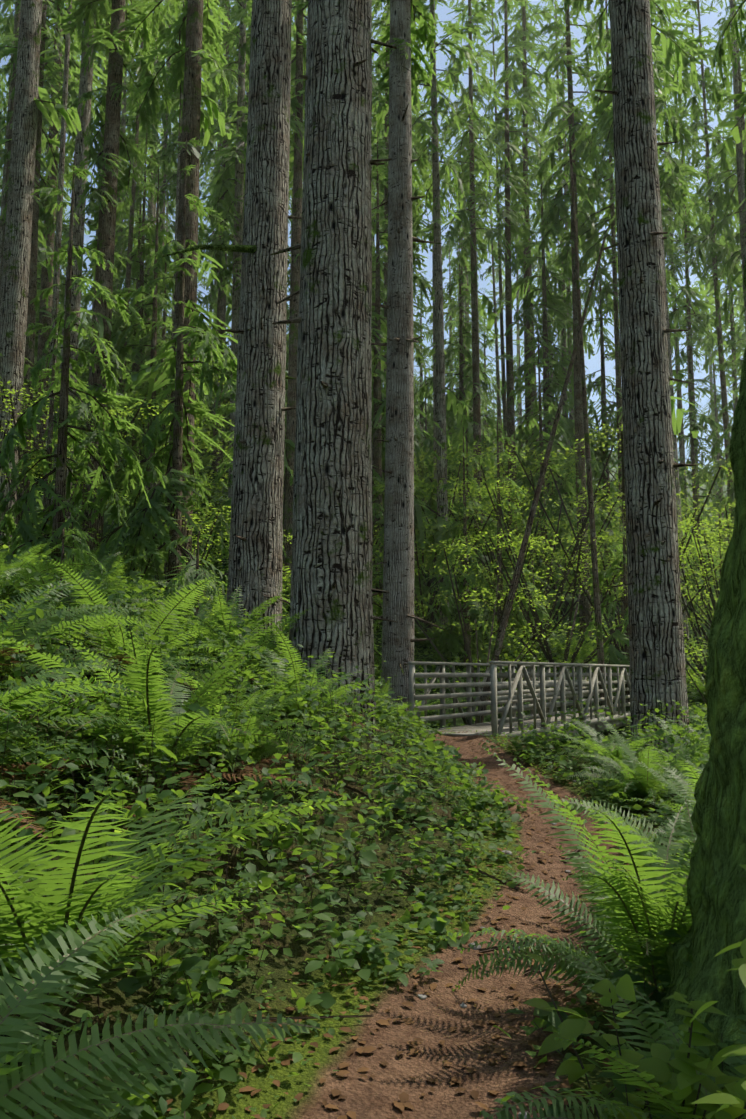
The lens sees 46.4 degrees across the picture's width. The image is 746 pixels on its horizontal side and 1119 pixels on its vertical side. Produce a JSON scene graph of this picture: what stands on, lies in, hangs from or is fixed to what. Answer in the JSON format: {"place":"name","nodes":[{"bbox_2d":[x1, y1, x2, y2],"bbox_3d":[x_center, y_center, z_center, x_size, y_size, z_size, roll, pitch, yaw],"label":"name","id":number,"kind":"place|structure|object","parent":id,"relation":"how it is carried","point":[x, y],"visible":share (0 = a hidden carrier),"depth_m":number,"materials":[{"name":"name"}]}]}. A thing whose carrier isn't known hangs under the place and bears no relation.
{"place":"outdoors","nodes":[
{"label":"outdoors","id":0,"kind":"place"},
{"bbox_2d":[0,485,706,1118],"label":"terrain","id":1,"kind":"structure","parent":0,"point":[440,1009],"depth_m":4.50,"materials":[{"name":"brown soil"}]},
{"bbox_2d":[0,542,74,584],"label":"sword fern","id":2,"kind":"object","parent":1,"relation":"on","point":[17,564],"visible":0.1,"depth_m":12.15,"materials":[{"name":"green plant"}]},
{"bbox_2d":[0,552,83,596],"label":"sword fern","id":3,"kind":"object","parent":1,"relation":"on","point":[7,572],"visible":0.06,"depth_m":10.11,"materials":[{"name":"green plant"}]},
{"bbox_2d":[0,644,92,683],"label":"dead fronds","id":4,"kind":"object","parent":1,"relation":"on","point":[12,649],"visible":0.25,"depth_m":6.59,"materials":[{"name":"brown plant"}]},
{"bbox_2d":[0,559,96,613],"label":"sword fern","id":5,"kind":"object","parent":1,"relation":"on","point":[71,564],"visible":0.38,"depth_m":9.92,"materials":[{"name":"green plant"}]},
{"bbox_2d":[0,756,115,838],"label":"dead fronds","id":6,"kind":"object","parent":1,"relation":"on","point":[21,767],"visible":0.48,"depth_m":5.18,"materials":[{"name":"plant"}]},
{"bbox_2d":[0,659,152,804],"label":"sword fern","id":7,"kind":"object","parent":1,"relation":"on","point":[40,684],"visible":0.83,"depth_m":5.13,"materials":[{"name":"green plant"}]},
{"bbox_2d":[0,576,161,704],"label":"sword fern","id":8,"kind":"object","parent":1,"relation":"on","point":[19,616],"visible":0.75,"depth_m":7.25,"materials":[{"name":"green plant"}]},
{"bbox_2d":[0,551,171,653],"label":"sword fern","id":9,"kind":"object","parent":1,"relation":"on","point":[86,572],"visible":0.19,"depth_m":9.90,"materials":[{"name":"green plant"}]},
{"bbox_2d":[73,544,126,586],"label":"sword fern","id":10,"kind":"object","parent":1,"relation":"on","point":[93,552],"depth_m":17.15,"materials":[{"name":"green plant"}]},
{"bbox_2d":[71,554,169,619],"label":"sword fern","id":11,"kind":"object","parent":1,"relation":"on","point":[120,570],"depth_m":15.15,"materials":[{"name":"green plant"}]},
{"bbox_2d":[32,557,250,700],"bbox_3d":[-2.240,0.740,8.341,2.392,1.133,2.382,4,-15,28],"label":"sword fern","id":12,"kind":"object","parent":1,"relation":"on","point":[115,637],"visible":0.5,"depth_m":7.97,"materials":[{"name":"green plant"}]},
{"bbox_2d":[0,617,289,795],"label":"sword fern","id":13,"kind":"object","parent":1,"relation":"on","point":[146,683],"visible":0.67,"depth_m":6.12,"materials":[{"name":"green plant"}]},
{"bbox_2d":[0,904,325,1118],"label":"sword fern","id":14,"kind":"object","parent":1,"relation":"on","point":[20,1000],"visible":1,"depth_m":2.13,"materials":[{"name":"green plant"}]},
{"bbox_2d":[80,654,247,693],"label":"dead fronds","id":15,"kind":"object","parent":1,"relation":"on","point":[121,658],"visible":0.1,"depth_m":7.58,"materials":[{"name":"brown plant"}]},
{"bbox_2d":[37,752,348,837],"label":"dead fronds","id":16,"kind":"object","parent":1,"relation":"on","point":[227,776],"visible":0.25,"depth_m":6.20,"materials":[{"name":"brown plant"}]},
{"bbox_2d":[132,597,253,667],"bbox_3d":[-2.371,0.988,11.323,1.961,0.945,1.933,0,4,-18],"label":"sword fern","id":17,"kind":"object","parent":1,"relation":"on","point":[212,620],"visible":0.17,"depth_m":11.25,"materials":[{"name":"green plant"}]},
{"bbox_2d":[0,782,389,1036],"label":"sword fern","id":18,"kind":"object","parent":1,"relation":"on","point":[18,898],"visible":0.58,"depth_m":2.97,"materials":[{"name":"green plant"}]},
{"bbox_2d":[197,513,229,536],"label":"shrub","id":19,"kind":"object","parent":1,"relation":"on","point":[213,520],"depth_m":31.96,"materials":[{"name":"green plant"}]},
{"bbox_2d":[199,548,228,573],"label":"sword fern","id":20,"kind":"object","parent":1,"relation":"on","point":[214,562],"depth_m":27.46,"materials":[{"name":"green plant"}]},
{"bbox_2d":[165,585,290,666],"bbox_3d":[-1.937,1.054,11.629,2.312,1.343,2.279,-11,0,44],"label":"sword fern","id":21,"kind":"object","parent":1,"relation":"on","point":[230,624],"visible":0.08,"depth_m":11.51,"materials":[{"name":"green plant"}]},
{"bbox_2d":[175,677,289,745],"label":"sword fern","id":22,"kind":"object","parent":1,"relation":"on","point":[249,700],"visible":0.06,"depth_m":7.36,"materials":[{"name":"green plant"}]},
{"bbox_2d":[168,608,310,686],"bbox_3d":[-1.519,1.091,10.511,2.022,1.083,1.859,2,-18,21],"label":"sword fern","id":23,"kind":"object","parent":1,"relation":"on","point":[268,642],"visible":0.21,"depth_m":10.28,"materials":[{"name":"green plant"}]},
{"bbox_2d":[169,666,337,772],"bbox_3d":[-1.184,1.355,7.210,1.539,0.929,1.677,4,-9,-30],"label":"sword fern","id":24,"kind":"object","parent":1,"relation":"on","point":[268,747],"visible":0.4,"depth_m":7.00,"materials":[{"name":"green plant"}]},
{"bbox_2d":[189,746,341,779],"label":"dead fronds","id":25,"kind":"object","parent":1,"relation":"on","point":[273,757],"visible":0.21,"depth_m":7.20,"materials":[{"name":"brown plant"}]},
{"bbox_2d":[282,576,290,597],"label":"sword fern","id":26,"kind":"object","parent":1,"relation":"on","point":[289,591],"depth_m":26.76,"materials":[{"name":"green plant"}]},
{"bbox_2d":[218,625,396,752],"bbox_3d":[-0.729,1.372,9.249,1.976,1.051,2.005,18,-10,-24],"label":"sword fern","id":27,"kind":"object","parent":1,"relation":"on","point":[280,674],"visible":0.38,"depth_m":9.04,"materials":[{"name":"green plant"}]},
{"bbox_2d":[260,714,384,732],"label":"dead fronds","id":28,"kind":"object","parent":1,"relation":"on","point":[337,720],"visible":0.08,"depth_m":8.99,"materials":[{"name":"plant"}]},
{"bbox_2d":[287,0,377,737],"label":"tree trunk","id":29,"kind":"object","parent":1,"relation":"on","point":[332,534],"visible":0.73,"depth_m":10.99,"materials":[{"name":"brown wood"}]},
{"bbox_2d":[43,645,691,1118],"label":"forest litter","id":30,"kind":"object","parent":1,"relation":"on","point":[403,1097],"visible":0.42,"depth_m":3.96,"materials":[{"name":"brown plant"}]},
{"bbox_2d":[0,528,745,1118],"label":"ground cover leaves","id":31,"kind":"object","parent":1,"relation":"on","point":[194,968],"visible":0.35,"depth_m":5.49,"materials":[{"name":"green plant"}]},
{"bbox_2d":[376,678,408,709],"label":"sword fern","id":32,"kind":"object","parent":1,"relation":"on","point":[386,688],"depth_m":15.41,"materials":[{"name":"green plant"}]},
{"bbox_2d":[381,0,413,726],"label":"tree trunk","id":33,"kind":"object","parent":1,"relation":"on","point":[398,602],"depth_m":17.37,"materials":[{"name":"brown wood"}]},
{"bbox_2d":[376,701,421,726],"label":"sword fern","id":34,"kind":"object","parent":1,"relation":"on","point":[396,710],"visible":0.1,"depth_m":12.96,"materials":[{"name":"green plant"}]},
{"bbox_2d":[75,776,745,1118],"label":"ground cover plants","id":35,"kind":"object","parent":1,"relation":"on","point":[687,1061],"visible":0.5,"depth_m":2.49,"materials":[{"name":"green plant"}]},
{"bbox_2d":[415,693,438,727],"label":"shrub","id":36,"kind":"object","parent":1,"relation":"on","point":[422,713],"depth_m":21.85,"materials":[{"name":"green plant"}]},
{"bbox_2d":[416,628,447,647],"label":"sword fern","id":37,"kind":"object","parent":1,"relation":"on","point":[431,637],"depth_m":28.20,"materials":[{"name":"green plant"}]},
{"bbox_2d":[414,615,450,648],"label":"shrub","id":38,"kind":"object","parent":1,"relation":"on","point":[421,636],"depth_m":28.20,"materials":[{"name":"green plant"}]},
{"bbox_2d":[414,605,451,631],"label":"shrub","id":39,"kind":"object","parent":1,"relation":"on","point":[429,615],"depth_m":29.63,"materials":[{"name":"green plant"}]},
{"bbox_2d":[408,661,630,744],"bbox_3d":[4.243,3.200,19.356,1.900,1.730,12.540,-4,-8,29],"label":"footbridge","id":40,"kind":"object","parent":1,"relation":"on","point":[512,699],"visible":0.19,"depth_m":16.36,"materials":[{"name":"grey wood"}]},
{"bbox_2d":[417,733,622,1118],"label":"trail stones","id":41,"kind":"object","parent":1,"relation":"on","point":[463,1004],"visible":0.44,"depth_m":4.99,"materials":[{"name":"grey stone"}]},
{"bbox_2d":[523,651,571,678],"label":"shrub","id":42,"kind":"object","parent":1,"relation":"on","point":[534,660],"depth_m":25.96,"materials":[{"name":"green plant"}]},
{"bbox_2d":[530,614,565,638],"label":"shrub","id":43,"kind":"object","parent":1,"relation":"on","point":[548,632],"depth_m":32.97,"materials":[{"name":"green plant"}]},
{"bbox_2d":[536,630,582,653],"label":"shrub","id":44,"kind":"object","parent":1,"relation":"on","point":[561,636],"depth_m":31.03,"materials":[{"name":"green plant"}]},
{"bbox_2d":[553,632,595,656],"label":"shrub","id":45,"kind":"object","parent":1,"relation":"on","point":[584,645],"depth_m":30.60,"materials":[{"name":"green plant"}]},
{"bbox_2d":[545,637,605,668],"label":"shrub","id":46,"kind":"object","parent":1,"relation":"on","point":[582,654],"depth_m":28.45,"materials":[{"name":"green plant"}]},
{"bbox_2d":[432,748,745,1002],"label":"sword fern","id":47,"kind":"object","parent":1,"relation":"on","point":[636,941],"visible":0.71,"depth_m":3.95,"materials":[{"name":"green plant"}]},
{"bbox_2d":[544,717,676,772],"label":"sword fern","id":48,"kind":"object","parent":1,"relation":"on","point":[599,747],"visible":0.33,"depth_m":10.52,"materials":[{"name":"green plant"}]},
{"bbox_2d":[479,940,745,1118],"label":"sword fern","id":49,"kind":"object","parent":1,"relation":"on","point":[670,1043],"visible":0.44,"depth_m":2.58,"materials":[{"name":"green plant"}]},
{"bbox_2d":[546,795,696,918],"bbox_3d":[1.981,1.883,5.077,1.835,0.993,1.753,1,-7,-6],"label":"sword fern","id":50,"kind":"object","parent":1,"relation":"on","point":[580,807],"visible":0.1,"depth_m":5.51,"materials":[{"name":"green plant"}]},
{"bbox_2d":[561,711,708,807],"bbox_3d":[2.841,2.114,8.938,1.627,1.062,1.463,3,-8,-20],"label":"sword fern","id":51,"kind":"object","parent":1,"relation":"on","point":[635,775],"visible":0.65,"depth_m":8.77,"materials":[{"name":"green plant"}]},
{"bbox_2d":[609,0,692,764],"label":"tree trunk","id":52,"kind":"object","parent":1,"relation":"on","point":[657,651],"visible":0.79,"depth_m":13.29,"materials":[{"name":"brown wood"}]},
{"bbox_2d":[619,756,699,837],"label":"sword fern","id":53,"kind":"object","parent":1,"relation":"on","point":[685,788],"visible":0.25,"depth_m":7.21,"materials":[{"name":"green plant"}]},
{"bbox_2d":[628,712,710,795],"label":"sword fern","id":54,"kind":"object","parent":1,"relation":"on","point":[703,746],"visible":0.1,"depth_m":9.64,"materials":[{"name":"green plant"}]},
{"bbox_2d":[646,755,709,801],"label":"sword fern","id":55,"kind":"object","parent":1,"relation":"on","point":[688,761],"visible":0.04,"depth_m":8.42,"materials":[{"name":"green plant"}]},
{"bbox_2d":[659,719,710,766],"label":"sword fern","id":56,"kind":"object","parent":1,"relation":"on","point":[687,732],"visible":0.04,"depth_m":10.54,"materials":[{"name":"green plant"}]},
{"bbox_2d":[643,156,745,1109],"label":"tree trunk","id":57,"kind":"object","parent":1,"relation":"on","point":[718,820],"visible":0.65,"depth_m":3.40,"materials":[{"name":"green plant"}]},
{"bbox_2d":[686,673,705,697],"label":"sword fern","id":58,"kind":"object","parent":1,"relation":"on","point":[701,685],"depth_m":24.25,"materials":[{"name":"green plant"}]},
{"bbox_2d":[0,0,745,748],"label":"sky","id":59,"kind":"structure","parent":0,"point":[593,364],"materials":[{"name":"blue"}]},
{"bbox_2d":[31,313,728,665],"bbox_3d":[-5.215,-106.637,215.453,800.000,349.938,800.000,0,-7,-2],"label":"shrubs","id":60,"kind":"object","parent":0,"point":[225,493],"depth_m":43.13,"materials":[{"name":"green plant"}]},
{"bbox_2d":[30,451,53,475],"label":"sword fern","id":61,"kind":"object","parent":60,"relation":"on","point":[36,472],"depth_m":34.97,"materials":[{"name":"green plant"}]},
{"bbox_2d":[105,466,142,489],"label":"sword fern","id":62,"kind":"object","parent":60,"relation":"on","point":[120,478],"depth_m":36.61,"materials":[{"name":"green plant"}]},
{"bbox_2d":[194,477,212,490],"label":"sword fern","id":63,"kind":"object","parent":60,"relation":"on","point":[205,485],"depth_m":41.77,"materials":[{"name":"green plant"}]},
{"bbox_2d":[196,450,222,470],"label":"sword fern","id":64,"kind":"object","parent":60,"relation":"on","point":[205,463],"depth_m":46.92,"materials":[{"name":"green plant"}]},
{"bbox_2d":[196,489,222,501],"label":"sword fern","id":65,"kind":"object","parent":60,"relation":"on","point":[210,498],"depth_m":39.36,"materials":[{"name":"green plant"}]},
{"bbox_2d":[226,0,291,668],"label":"tree trunk","id":66,"kind":"object","parent":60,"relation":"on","point":[256,521],"visible":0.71,"depth_m":14.85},
{"bbox_2d":[162,244,256,257],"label":"tree branch","id":67,"kind":"object","parent":66,"relation":"attached to","point":[244,248],"visible":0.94,"depth_m":14.77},
{"bbox_2d":[0,321,735,730],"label":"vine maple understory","id":68,"kind":"object","parent":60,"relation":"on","point":[540,637],"depth_m":26.89,"materials":[{"name":"green plant"}]},
{"bbox_2d":[0,0,745,701],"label":"conifer foliage","id":69,"kind":"object","parent":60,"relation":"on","point":[156,106],"visible":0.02,"depth_m":36.10,"materials":[{"name":"green plant"}]},
{"bbox_2d":[0,0,745,723],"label":"tree trunks","id":70,"kind":"object","parent":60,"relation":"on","point":[190,126],"depth_m":31.04,"materials":[{"name":"brown plant"}]},
{"bbox_2d":[0,0,745,668],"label":"tree trunks","id":71,"kind":"object","parent":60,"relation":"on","point":[18,242],"depth_m":27.58,"materials":[{"name":"brown plant"}]},
{"bbox_2d":[33,131,725,706],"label":"tree trunks","id":72,"kind":"object","parent":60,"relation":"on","point":[61,465],"visible":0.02,"depth_m":26.74,"materials":[{"name":"brown plant"}]},
{"bbox_2d":[221,39,696,675],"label":"tree stubs","id":73,"kind":"object","parent":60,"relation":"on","point":[325,385],"visible":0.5,"depth_m":13.87,"materials":[{"name":"brown plant"}]},
{"bbox_2d":[374,664,418,693],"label":"shrub","id":74,"kind":"object","parent":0,"point":[376,678],"depth_m":23.22,"materials":[{"name":"green plant"}]}
]}

